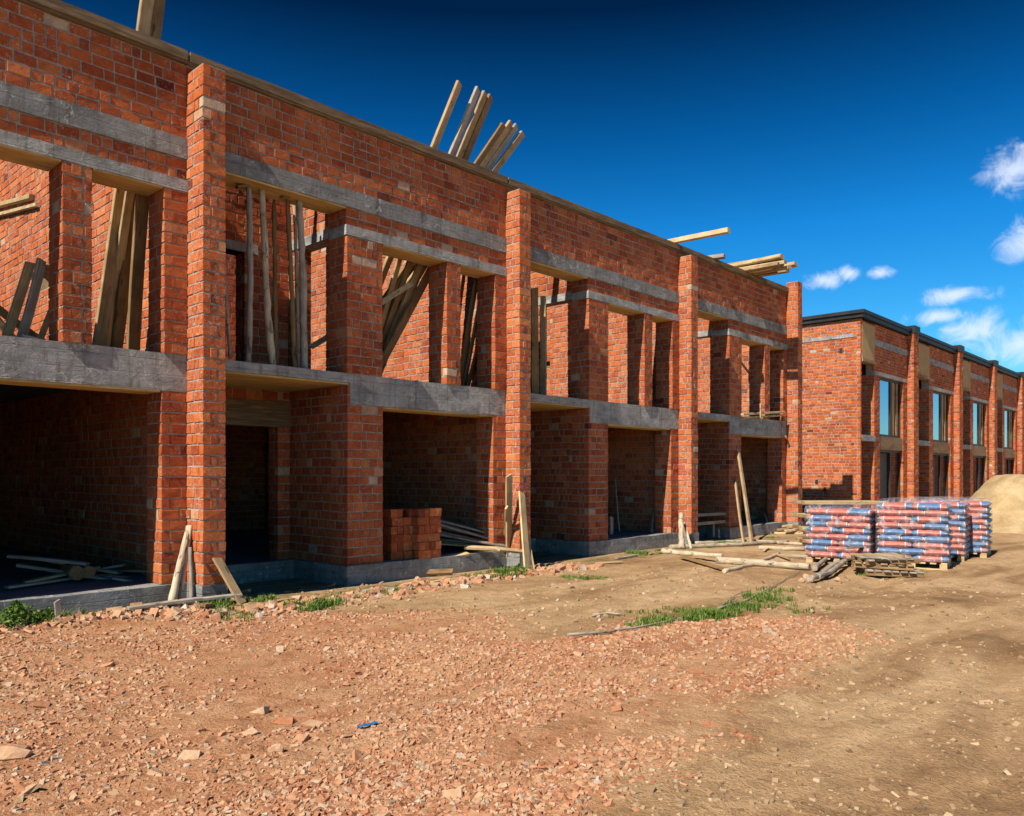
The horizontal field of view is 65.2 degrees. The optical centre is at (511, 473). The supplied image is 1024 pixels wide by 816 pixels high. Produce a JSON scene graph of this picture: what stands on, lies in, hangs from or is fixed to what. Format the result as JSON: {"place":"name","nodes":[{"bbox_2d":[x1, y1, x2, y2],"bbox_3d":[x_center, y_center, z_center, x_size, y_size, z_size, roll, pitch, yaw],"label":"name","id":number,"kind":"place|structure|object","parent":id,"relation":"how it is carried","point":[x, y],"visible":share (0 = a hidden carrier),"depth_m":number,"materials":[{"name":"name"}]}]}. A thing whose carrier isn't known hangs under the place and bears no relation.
{"place":"outdoors","nodes":[
{"label":"outdoors","id":0,"kind":"place"},
{"bbox_2d":[0,521,1023,815],"bbox_3d":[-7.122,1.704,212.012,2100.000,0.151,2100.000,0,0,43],"label":"ground","id":1,"kind":"structure","parent":0,"point":[1000,569],"depth_m":6.34,"materials":[{"name":"soil"}]},
{"bbox_2d":[0,744,32,760],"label":"stone","id":2,"kind":"object","parent":1,"relation":"on","point":[13,752],"visible":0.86,"depth_m":4.85,"materials":[{"name":"stone"}]},
{"bbox_2d":[0,599,44,629],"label":"weed plant","id":3,"kind":"object","parent":1,"relation":"on","point":[14,612],"visible":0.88,"depth_m":8.71,"materials":[{"name":"green plant"}]},
{"bbox_2d":[33,607,64,621],"bbox_3d":[-5.214,1.599,8.990,0.257,0.212,0.348,0,0,43],"label":"weed plant","id":4,"kind":"object","parent":1,"relation":"on","point":[47,611],"visible":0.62,"depth_m":8.95,"materials":[{"name":"green plant"}]},
{"bbox_2d":[168,525,188,600],"bbox_3d":[-4.250,1.173,10.235,0.104,1.080,0.100,9,-28,-15],"label":"wooden pole","id":5,"kind":"object","parent":1,"relation":"on","point":[173,593],"visible":0.88,"depth_m":10.19,"materials":[{"name":"brown wood"}]},
{"bbox_2d":[177,525,191,598],"bbox_3d":[-4.215,1.171,10.303,0.069,1.039,0.071,-16,-25,39],"label":"wooden pole","id":6,"kind":"object","parent":1,"relation":"on","point":[182,584],"visible":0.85,"depth_m":10.25,"materials":[{"name":"brown wood"}]},
{"bbox_2d":[188,547,193,597],"bbox_3d":[-4.023,1.283,10.033,0.058,0.721,0.057,-13,-12,42],"label":"wooden pole","id":7,"kind":"object","parent":1,"relation":"on","point":[191,584],"visible":0.84,"depth_m":10.02,"materials":[{"name":"grey wood"}]},
{"bbox_2d":[212,558,245,604],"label":"wooden plank","id":8,"kind":"object","parent":1,"relation":"on","point":[226,575],"visible":0.98,"depth_m":10.26,"materials":[{"name":"beige wood"}]},
{"bbox_2d":[0,561,604,636],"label":"plinth debris","id":9,"kind":"object","parent":1,"relation":"on","point":[174,612],"visible":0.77,"depth_m":9.98,"materials":[{"name":"brick"}]},
{"bbox_2d":[127,597,202,609],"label":"wooden plank","id":10,"kind":"object","parent":9,"relation":"on","point":[161,603],"visible":1,"depth_m":9.60,"materials":[{"name":"grey wood"}]},
{"bbox_2d":[160,594,241,605],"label":"wooden plank","id":11,"kind":"object","parent":9,"relation":"on","point":[217,597],"visible":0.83,"depth_m":10.06,"materials":[{"name":"grey wood"}]},
{"bbox_2d":[9,536,778,625],"bbox_3d":[1.317,1.634,14.563,2.509,0.232,18.138,0,0,43],"label":"grass strip","id":12,"kind":"object","parent":1,"relation":"on","point":[321,603],"depth_m":10.43,"materials":[{"name":"plant"}]},
{"bbox_2d":[0,0,802,619],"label":"unfinished building","id":13,"kind":"structure","parent":1,"relation":"on","point":[258,468],"depth_m":13.38,"materials":[{"name":"brick"}]},
{"bbox_2d":[0,194,34,207],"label":"wooden plank","id":14,"kind":"object","parent":13,"relation":"on","point":[18,200],"visible":1,"depth_m":15.24,"materials":[{"name":"beige wood"}]},
{"bbox_2d":[2,261,34,335],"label":"wooden plank","id":15,"kind":"object","parent":13,"relation":"on","point":[18,300],"visible":0.91,"depth_m":9.80,"materials":[{"name":"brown wood"}]},
{"bbox_2d":[0,202,39,216],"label":"wooden plank","id":16,"kind":"object","parent":13,"relation":"on","point":[20,209],"visible":1,"depth_m":15.17,"materials":[{"name":"brown wood"}]},
{"bbox_2d":[0,305,45,339],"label":"wooden plank","id":17,"kind":"object","parent":13,"relation":"on","point":[4,313],"visible":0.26,"depth_m":10.12,"materials":[{"name":"brown wood"}]},
{"bbox_2d":[17,258,45,334],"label":"wooden plank","id":18,"kind":"object","parent":13,"relation":"on","point":[32,299],"visible":0.91,"depth_m":9.81,"materials":[{"name":"grey wood"}]},
{"bbox_2d":[4,577,72,588],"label":"wooden plank","id":19,"kind":"object","parent":13,"relation":"on","point":[36,583],"visible":0.74,"depth_m":10.18,"materials":[{"name":"grey wood"}]},
{"bbox_2d":[23,566,99,582],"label":"wooden plank","id":20,"kind":"object","parent":19,"relation":"on","point":[49,577],"visible":0.71,"depth_m":10.43,"materials":[{"name":"beige wood"}]},
{"bbox_2d":[37,310,48,339],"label":"wooden plank","id":21,"kind":"object","parent":13,"relation":"on","point":[43,330],"visible":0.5,"depth_m":10.22,"materials":[{"name":"beige wood"}]},
{"bbox_2d":[15,563,111,579],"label":"wooden plank","id":22,"kind":"object","parent":13,"relation":"on","point":[36,567],"visible":0.61,"depth_m":10.69,"materials":[{"name":"grey wood"}]},
{"bbox_2d":[54,564,84,579],"bbox_3d":[-6.009,1.304,10.851,0.197,0.198,0.906,3,-2,-41],"label":"log","id":23,"kind":"object","parent":13,"relation":"on","point":[74,572],"visible":0.7,"depth_m":10.53,"materials":[{"name":"brown wood"}]},
{"bbox_2d":[79,565,95,577],"bbox_3d":[-5.901,1.319,10.966,0.188,0.176,0.906,3,-2,-41],"label":"log","id":24,"kind":"object","parent":13,"relation":"on","point":[90,571],"visible":0.42,"depth_m":10.62,"materials":[{"name":"brown wood"}]},
{"bbox_2d":[7,554,89,565],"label":"wooden plank","id":25,"kind":"object","parent":24,"relation":"on","point":[48,559],"visible":1,"depth_m":10.63,"materials":[{"name":"grey wood"}]},
{"bbox_2d":[57,568,129,577],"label":"wooden plank","id":26,"kind":"object","parent":13,"relation":"on","point":[124,576],"visible":0.31,"depth_m":11.10,"materials":[{"name":"grey wood"}]},
{"bbox_2d":[45,561,122,573],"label":"wooden plank","id":27,"kind":"object","parent":26,"relation":"on","point":[111,571],"visible":0.45,"depth_m":11.00,"materials":[{"name":"grey wood"}]},
{"bbox_2d":[106,191,134,346],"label":"wooden plank","id":28,"kind":"object","parent":13,"relation":"on","point":[128,200],"visible":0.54,"depth_m":10.85,"materials":[{"name":"brown wood"}]},
{"bbox_2d":[92,0,153,345],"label":"wooden plank","id":29,"kind":"object","parent":13,"relation":"on","point":[109,270],"visible":0.43,"depth_m":10.78,"materials":[{"name":"beige wood"}]},
{"bbox_2d":[126,194,148,349],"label":"wooden plank","id":30,"kind":"object","parent":13,"relation":"on","point":[137,264],"visible":0.81,"depth_m":10.89,"materials":[{"name":"brown wood"}]},
{"bbox_2d":[110,0,164,347],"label":"wooden plank","id":31,"kind":"object","parent":13,"relation":"on","point":[119,319],"visible":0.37,"depth_m":10.99,"materials":[{"name":"brown wood"}]},
{"bbox_2d":[225,264,231,358],"bbox_3d":[-4.067,-2.316,11.421,0.052,1.337,0.060,0,4,43],"label":"timber prop","id":32,"kind":"object","parent":13,"relation":"on","point":[228,331],"visible":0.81,"depth_m":11.41,"materials":[{"name":"brown wood"}]},
{"bbox_2d":[245,186,253,362],"bbox_3d":[-3.761,-2.868,11.456,0.094,2.599,0.122,0,0,43],"label":"timber prop","id":33,"kind":"object","parent":13,"relation":"on","point":[249,309],"visible":0.91,"depth_m":11.43,"materials":[{"name":"brown wood"}]},
{"bbox_2d":[259,189,276,364],"bbox_3d":[-3.577,-2.882,11.651,0.110,2.676,0.135,0,4,43],"label":"timber prop","id":34,"kind":"object","parent":13,"relation":"on","point":[266,291],"visible":0.95,"depth_m":11.62,"materials":[{"name":"brown wood"}]},
{"bbox_2d":[272,199,278,364],"bbox_3d":[-3.598,-2.997,12.141,0.077,2.736,0.077,0,1,43],"label":"timber prop","id":35,"kind":"object","parent":13,"relation":"on","point":[275,298],"visible":0.82,"depth_m":12.12,"materials":[{"name":"brown wood"}]},
{"bbox_2d":[286,199,297,367],"bbox_3d":[-3.329,-2.901,12.062,0.086,2.657,0.088,0,3,43],"label":"timber prop","id":36,"kind":"object","parent":13,"relation":"on","point":[292,297],"visible":0.92,"depth_m":12.04,"materials":[{"name":"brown wood"}]},
{"bbox_2d":[293,205,299,367],"bbox_3d":[-3.358,-2.977,12.473,0.068,2.657,0.071,0,2,43],"label":"timber prop","id":37,"kind":"object","parent":13,"relation":"on","point":[296,280],"visible":0.85,"depth_m":12.45,"materials":[{"name":"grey wood"}]},
{"bbox_2d":[296,200,307,368],"bbox_3d":[-3.166,-2.885,12.092,0.112,2.619,0.132,0,2,43],"label":"timber prop","id":38,"kind":"object","parent":13,"relation":"on","point":[303,294],"visible":0.95,"depth_m":12.06,"materials":[{"name":"grey wood"}]},
{"bbox_2d":[382,258,401,330],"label":"wooden plank","id":39,"kind":"object","parent":13,"relation":"on","point":[393,280],"visible":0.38,"depth_m":13.99,"materials":[{"name":"beige wood"}]},
{"bbox_2d":[382,508,412,559],"bbox_3d":[-2.018,1.016,13.590,0.587,0.847,0.547,0,0,43],"label":"brick stack","id":40,"kind":"object","parent":13,"relation":"on","point":[397,527],"visible":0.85,"depth_m":13.33,"materials":[{"name":"brick"}]},
{"bbox_2d":[382,261,412,347],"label":"wooden plank","id":41,"kind":"object","parent":13,"relation":"on","point":[396,299],"visible":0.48,"depth_m":14.11,"materials":[{"name":"brown wood"}]},
{"bbox_2d":[382,281,413,304],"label":"wooden plank","id":42,"kind":"object","parent":13,"relation":"on","point":[397,292],"visible":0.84,"depth_m":13.65,"materials":[{"name":"brown wood"}]},
{"bbox_2d":[382,264,422,350],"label":"wooden plank","id":43,"kind":"object","parent":13,"relation":"on","point":[409,291],"visible":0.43,"depth_m":14.23,"materials":[{"name":"beige wood"}]},
{"bbox_2d":[382,266,428,369],"bbox_3d":[-1.852,-2.837,14.186,0.051,2.977,0.176,12,-23,29],"label":"wooden plank","id":44,"kind":"object","parent":13,"relation":"on","point":[405,317],"visible":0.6,"depth_m":14.13,"materials":[{"name":"brown wood"}]},
{"bbox_2d":[382,80,461,285],"bbox_3d":[-2.060,-4.419,14.670,0.064,6.133,0.162,18,-5,26],"label":"wooden plank","id":45,"kind":"object","parent":13,"relation":"on","point":[437,137],"visible":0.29,"depth_m":14.80,"materials":[{"name":"beige wood"}]},
{"bbox_2d":[411,507,441,558],"bbox_3d":[-1.590,1.016,13.781,0.557,0.848,0.536,0,0,43],"label":"brick stack","id":46,"kind":"object","parent":13,"relation":"on","point":[425,534],"visible":0.86,"depth_m":13.55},
{"bbox_2d":[384,86,479,324],"bbox_3d":[-1.677,-4.459,14.688,0.061,6.271,0.150,14,-13,27],"label":"wooden plank","id":47,"kind":"object","parent":13,"relation":"on","point":[464,121],"visible":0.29,"depth_m":15.11,"materials":[{"name":"grey wood"}]},
{"bbox_2d":[382,94,492,373],"bbox_3d":[-1.461,-4.441,14.951,0.069,6.236,0.162,14,-12,27],"label":"wooden plank","id":48,"kind":"object","parent":13,"relation":"on","point":[477,128],"visible":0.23,"depth_m":15.36,"materials":[{"name":"brown wood"}]},
{"bbox_2d":[389,90,487,330],"bbox_3d":[-1.573,-4.428,14.771,0.061,6.263,0.161,14,-13,27],"label":"wooden plank","id":49,"kind":"object","parent":13,"relation":"on","point":[460,152],"visible":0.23,"depth_m":15.20,"materials":[{"name":"beige wood"}]},
{"bbox_2d":[382,123,505,307],"bbox_3d":[-1.633,-4.221,14.659,0.062,6.475,0.133,16,-23,31],"label":"wooden plank","id":50,"kind":"object","parent":13,"relation":"on","point":[489,144],"visible":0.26,"depth_m":15.46,"materials":[{"name":"brown wood"}]},
{"bbox_2d":[396,120,511,289],"bbox_3d":[-1.549,-4.257,14.802,0.066,6.617,0.166,17,-23,31],"label":"wooden plank","id":51,"kind":"object","parent":13,"relation":"on","point":[498,142],"visible":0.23,"depth_m":15.67,"materials":[{"name":"beige wood"}]},
{"bbox_2d":[386,131,524,318],"bbox_3d":[-1.401,-4.217,14.857,0.070,6.778,0.148,16,-28,32],"label":"wooden plank","id":52,"kind":"object","parent":13,"relation":"on","point":[508,152],"visible":0.2,"depth_m":15.86,"materials":[{"name":"beige wood"}]},
{"bbox_2d":[445,551,469,556],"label":"wooden plank","id":53,"kind":"object","parent":13,"relation":"on","point":[465,554],"visible":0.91,"depth_m":14.19,"materials":[{"name":"brown wood"}]},
{"bbox_2d":[463,545,497,550],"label":"wooden plank","id":54,"kind":"object","parent":53,"relation":"on","point":[473,547],"visible":0.9,"depth_m":14.43,"materials":[{"name":"brown wood"}]},
{"bbox_2d":[460,278,476,383],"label":"wooden plank","id":55,"kind":"object","parent":13,"relation":"on","point":[468,327],"visible":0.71,"depth_m":15.25,"materials":[{"name":"brown wood"}]},
{"bbox_2d":[462,308,476,385],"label":"wooden plank","id":56,"kind":"object","parent":13,"relation":"on","point":[470,352],"visible":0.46,"depth_m":15.43,"materials":[{"name":"beige wood"}]},
{"bbox_2d":[466,345,476,385],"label":"wooden plank","id":57,"kind":"object","parent":13,"relation":"on","point":[471,372],"visible":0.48,"depth_m":15.27,"materials":[{"name":"brown wood"}]},
{"bbox_2d":[440,533,505,546],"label":"wooden plank","id":58,"kind":"object","parent":13,"relation":"on","point":[470,539],"visible":0.8,"depth_m":14.63,"materials":[{"name":"grey wood"}]},
{"bbox_2d":[485,123,517,169],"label":"wooden plank","id":59,"kind":"object","parent":13,"relation":"on","point":[502,146],"visible":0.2,"depth_m":15.81,"materials":[{"name":"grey wood"}]},
{"bbox_2d":[531,287,538,393],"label":"wooden plank","id":60,"kind":"object","parent":13,"relation":"on","point":[534,349],"visible":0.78,"depth_m":16.37,"materials":[{"name":"brown wood"}]},
{"bbox_2d":[540,296,545,394],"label":"wooden plank","id":61,"kind":"object","parent":13,"relation":"on","point":[543,346],"visible":0.94,"depth_m":17.16,"materials":[{"name":"brown wood"}]},
{"bbox_2d":[667,227,729,243],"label":"wooden plank","id":62,"kind":"object","parent":13,"relation":"on","point":[703,235],"visible":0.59,"depth_m":18.89,"materials":[{"name":"brown wood"}]},
{"bbox_2d":[697,512,725,537],"bbox_3d":[5.352,1.529,21.040,1.951,1.025,0.135,0,0,-45],"label":"wooden railing","id":63,"kind":"object","parent":13,"relation":"on","point":[713,523],"visible":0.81,"depth_m":20.99,"materials":[{"name":"grey wood"}]},
{"bbox_2d":[741,262,779,272],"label":"wooden plank","id":64,"kind":"object","parent":13,"relation":"on","point":[762,267],"visible":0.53,"depth_m":21.56,"materials":[{"name":"beige wood"}]},
{"bbox_2d":[750,268,772,272],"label":"wooden plank","id":65,"kind":"object","parent":13,"relation":"on","point":[762,270],"visible":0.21,"depth_m":21.90,"materials":[{"name":"brown wood"}]},
{"bbox_2d":[739,260,786,267],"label":"wooden plank","id":66,"kind":"object","parent":65,"relation":"on","point":[783,262],"visible":0.3,"depth_m":21.51,"materials":[{"name":"brown wood"}]},
{"bbox_2d":[730,254,783,267],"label":"wooden plank","id":67,"kind":"object","parent":66,"relation":"on","point":[771,258],"visible":0.69,"depth_m":21.88,"materials":[{"name":"brown wood"}]},
{"bbox_2d":[0,610,809,815],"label":"brick lumps","id":68,"kind":"object","parent":1,"relation":"on","point":[196,754],"visible":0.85,"depth_m":5.39,"materials":[{"name":"brick"}]},
{"bbox_2d":[425,568,452,575],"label":"wooden plank","id":69,"kind":"object","parent":1,"relation":"on","point":[439,572],"visible":0.57,"depth_m":13.54,"materials":[{"name":"brown wood"}]},
{"bbox_2d":[0,601,910,815],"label":"brick rubble","id":70,"kind":"object","parent":1,"relation":"on","point":[548,789],"visible":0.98,"depth_m":5.63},
{"bbox_2d":[505,473,511,558],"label":"wooden plank","id":71,"kind":"object","parent":1,"relation":"on","point":[508,490],"visible":0.84,"depth_m":14.68,"materials":[{"name":"brown wood"}]},
{"bbox_2d":[5,565,1023,815],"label":"soil clods","id":72,"kind":"object","parent":1,"relation":"on","point":[721,783],"visible":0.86,"depth_m":5.66,"materials":[{"name":"soil"}]},
{"bbox_2d":[518,491,529,567],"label":"wooden plank","id":73,"kind":"object","parent":1,"relation":"on","point":[524,534],"visible":0.9,"depth_m":14.31,"materials":[{"name":"brown wood"}]},
{"bbox_2d":[567,618,691,635],"bbox_3d":[1.358,1.686,8.798,1.772,0.042,0.151,0,0,-33],"label":"branch","id":74,"kind":"object","parent":1,"relation":"on","point":[595,632],"visible":0.88,"depth_m":8.50,"materials":[{"name":"brown wood"}]},
{"bbox_2d":[678,512,684,548],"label":"wooden pole","id":75,"kind":"object","parent":1,"relation":"on","point":[681,533],"visible":0.98,"depth_m":18.39,"materials":[{"name":"brown wood"}]},
{"bbox_2d":[661,548,723,556],"bbox_3d":[3.753,1.672,16.732,0.132,0.130,1.464,1,-1,-44],"label":"wooden pole","id":76,"kind":"object","parent":1,"relation":"on","point":[678,552],"visible":0.88,"depth_m":16.74,"materials":[{"name":"brown wood"}]},
{"bbox_2d":[679,556,725,569],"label":"wooden plank","id":77,"kind":"object","parent":1,"relation":"on","point":[703,562],"visible":0.99,"depth_m":14.97,"materials":[{"name":"brown wood"}]},
{"bbox_2d":[669,540,788,548],"bbox_3d":[5.240,1.667,18.830,3.549,0.130,0.306,0,0,-25],"label":"wooden pole","id":78,"kind":"object","parent":1,"relation":"on","point":[707,545],"visible":0.94,"depth_m":18.59,"materials":[{"name":"brown wood"}]},
{"bbox_2d":[734,479,744,541],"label":"wooden plank","id":79,"kind":"object","parent":1,"relation":"on","point":[739,512],"visible":0.92,"depth_m":20.31,"materials":[{"name":"beige wood"}]},
{"bbox_2d":[737,452,752,541],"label":"wooden plank","id":80,"kind":"object","parent":1,"relation":"on","point":[750,534],"visible":0.98,"depth_m":20.28,"materials":[{"name":"beige wood"}]},
{"bbox_2d":[694,539,802,545],"bbox_3d":[5.688,1.677,19.531,2.522,0.100,0.854,0,0,6],"label":"wooden pole","id":81,"kind":"object","parent":1,"relation":"on","point":[739,541],"visible":0.64,"depth_m":19.36,"materials":[{"name":"brown wood"}]},
{"bbox_2d":[722,552,779,572],"bbox_3d":[4.702,1.696,15.354,0.179,0.090,3.491,0,0,34],"label":"wooden pole","id":82,"kind":"object","parent":1,"relation":"on","point":[726,570],"visible":0.77,"depth_m":14.52,"materials":[{"name":"brown wood"}]},
{"bbox_2d":[598,570,926,627],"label":"grass","id":83,"kind":"structure","parent":1,"relation":"on","point":[703,613],"depth_m":9.95,"materials":[{"name":"plant"}]},
{"bbox_2d":[715,556,810,569],"bbox_3d":[4.627,1.658,14.800,1.803,0.168,0.206,0,0,43],"label":"wooden pole","id":84,"kind":"object","parent":1,"relation":"on","point":[761,563],"visible":0.95,"depth_m":14.77,"materials":[{"name":"brown wood"}]},
{"bbox_2d":[758,546,804,550],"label":"wooden pole","id":85,"kind":"object","parent":1,"relation":"on","point":[787,548],"visible":0.92,"depth_m":17.84,"materials":[{"name":"brown wood"}]},
{"bbox_2d":[807,557,849,581],"bbox_3d":[5.569,1.616,13.802,0.200,0.121,3.131,19,11,31],"label":"log","id":86,"kind":"object","parent":1,"relation":"on","point":[815,576],"visible":0.98,"depth_m":13.09,"materials":[{"name":"grey wood"}]},
{"bbox_2d":[799,538,880,542],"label":"wooden plank","id":87,"kind":"object","parent":1,"relation":"on","point":[802,540],"visible":0.14,"depth_m":18.95,"materials":[{"name":"brown wood"}]},
{"bbox_2d":[799,526,878,529],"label":"wooden plank","id":88,"kind":"object","parent":87,"relation":"on","point":[802,527],"visible":0.13,"depth_m":19.01,"materials":[{"name":"brown wood"}]},
{"bbox_2d":[798,514,880,517],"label":"wooden plank","id":89,"kind":"object","parent":88,"relation":"on","point":[803,515],"visible":0.13,"depth_m":18.93,"materials":[{"name":"beige wood"}]},
{"bbox_2d":[801,501,885,504],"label":"wooden plank","id":90,"kind":"object","parent":89,"relation":"on","point":[840,502],"visible":0.95,"depth_m":19.01,"materials":[{"name":"beige wood"}]},
{"bbox_2d":[804,505,879,565],"bbox_3d":[6.407,1.158,15.475,1.223,1.160,0.902,0,0,38],"label":"bag pallet","id":91,"kind":"object","parent":1,"relation":"on","point":[833,531],"visible":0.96,"depth_m":15.17,"materials":[{"name":"plastic"}]},
{"bbox_2d":[855,567,923,577],"bbox_3d":[6.427,1.662,13.636,0.926,0.101,0.721,2,1,8],"label":"broken pallet","id":92,"kind":"object","parent":1,"relation":"on","point":[889,572],"visible":0.58,"depth_m":13.36,"materials":[{"name":"brown wood"}]},
{"bbox_2d":[851,560,913,570],"bbox_3d":[6.321,1.562,13.672,0.927,0.101,0.709,2,-2,19],"label":"broken pallet","id":93,"kind":"object","parent":92,"relation":"on","point":[856,563],"visible":0.69,"depth_m":13.38,"materials":[{"name":"brown wood"}]},
{"bbox_2d":[851,552,920,564],"bbox_3d":[6.400,1.457,13.725,0.928,0.101,0.713,-2,3,-1],"label":"broken pallet","id":94,"kind":"object","parent":93,"relation":"on","point":[872,560],"visible":0.78,"depth_m":13.43,"materials":[{"name":"brown wood"}]},
{"bbox_2d":[802,309,1023,520],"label":"brick terrace","id":95,"kind":"structure","parent":1,"relation":"on","point":[893,411],"depth_m":31.78,"materials":[{"name":"brick"}]},
{"bbox_2d":[880,377,899,437],"bbox_3d":[14.517,-2.520,30.900,0.100,2.240,2.650,0,0,43],"label":"window","id":96,"kind":"structure","parent":95,"relation":"in","point":[886,385],"depth_m":30.97,"materials":[{"name":"blue glass"}]},
{"bbox_2d":[933,391,947,442],"bbox_3d":[19.058,-2.520,35.757,0.100,2.240,2.650,0,0,43],"label":"window frame","id":97,"kind":"structure","parent":95,"relation":"in","point":[937,396],"depth_m":35.82,"materials":[{"name":"blue glass"}]},
{"bbox_2d":[973,401,984,445],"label":"window frame","id":98,"kind":"structure","parent":95,"relation":"in","point":[978,408],"depth_m":40.68,"materials":[{"name":"blue glass"}]},
{"bbox_2d":[1004,409,1012,448],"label":"window frame","id":99,"kind":"structure","parent":95,"relation":"in","point":[1008,415],"depth_m":45.54,"materials":[{"name":"blue glass"}]},
{"bbox_2d":[875,499,952,569],"bbox_3d":[7.484,1.087,14.872,1.220,1.277,0.897,0,0,33],"label":"bag pallet","id":100,"kind":"object","parent":1,"relation":"on","point":[922,531],"visible":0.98,"depth_m":14.51,"materials":[{"name":"plastic"}]},
{"bbox_2d":[903,498,970,561],"bbox_3d":[8.618,1.113,16.318,1.217,1.279,0.900,0,0,35],"label":"bag pallet","id":101,"kind":"object","parent":1,"relation":"on","point":[959,527],"visible":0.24,"depth_m":15.75,"materials":[{"name":"multicoloured plastic"}]},
{"bbox_2d":[932,498,992,557],"bbox_3d":[9.511,1.125,17.067,1.216,1.278,0.900,0,0,36],"label":"bag pallet","id":102,"kind":"object","parent":1,"relation":"on","point":[979,530],"visible":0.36,"depth_m":16.52,"materials":[{"name":"plastic"}]},
{"bbox_2d":[969,474,1023,533],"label":"sand heap","id":103,"kind":"object","parent":1,"relation":"on","point":[1003,494],"visible":0.4,"depth_m":24.16,"materials":[{"name":"sand"}]},
{"bbox_2d":[61,0,1023,371],"label":"sky","id":104,"kind":"structure","parent":0,"point":[876,147],"materials":[{"name":"blue"}]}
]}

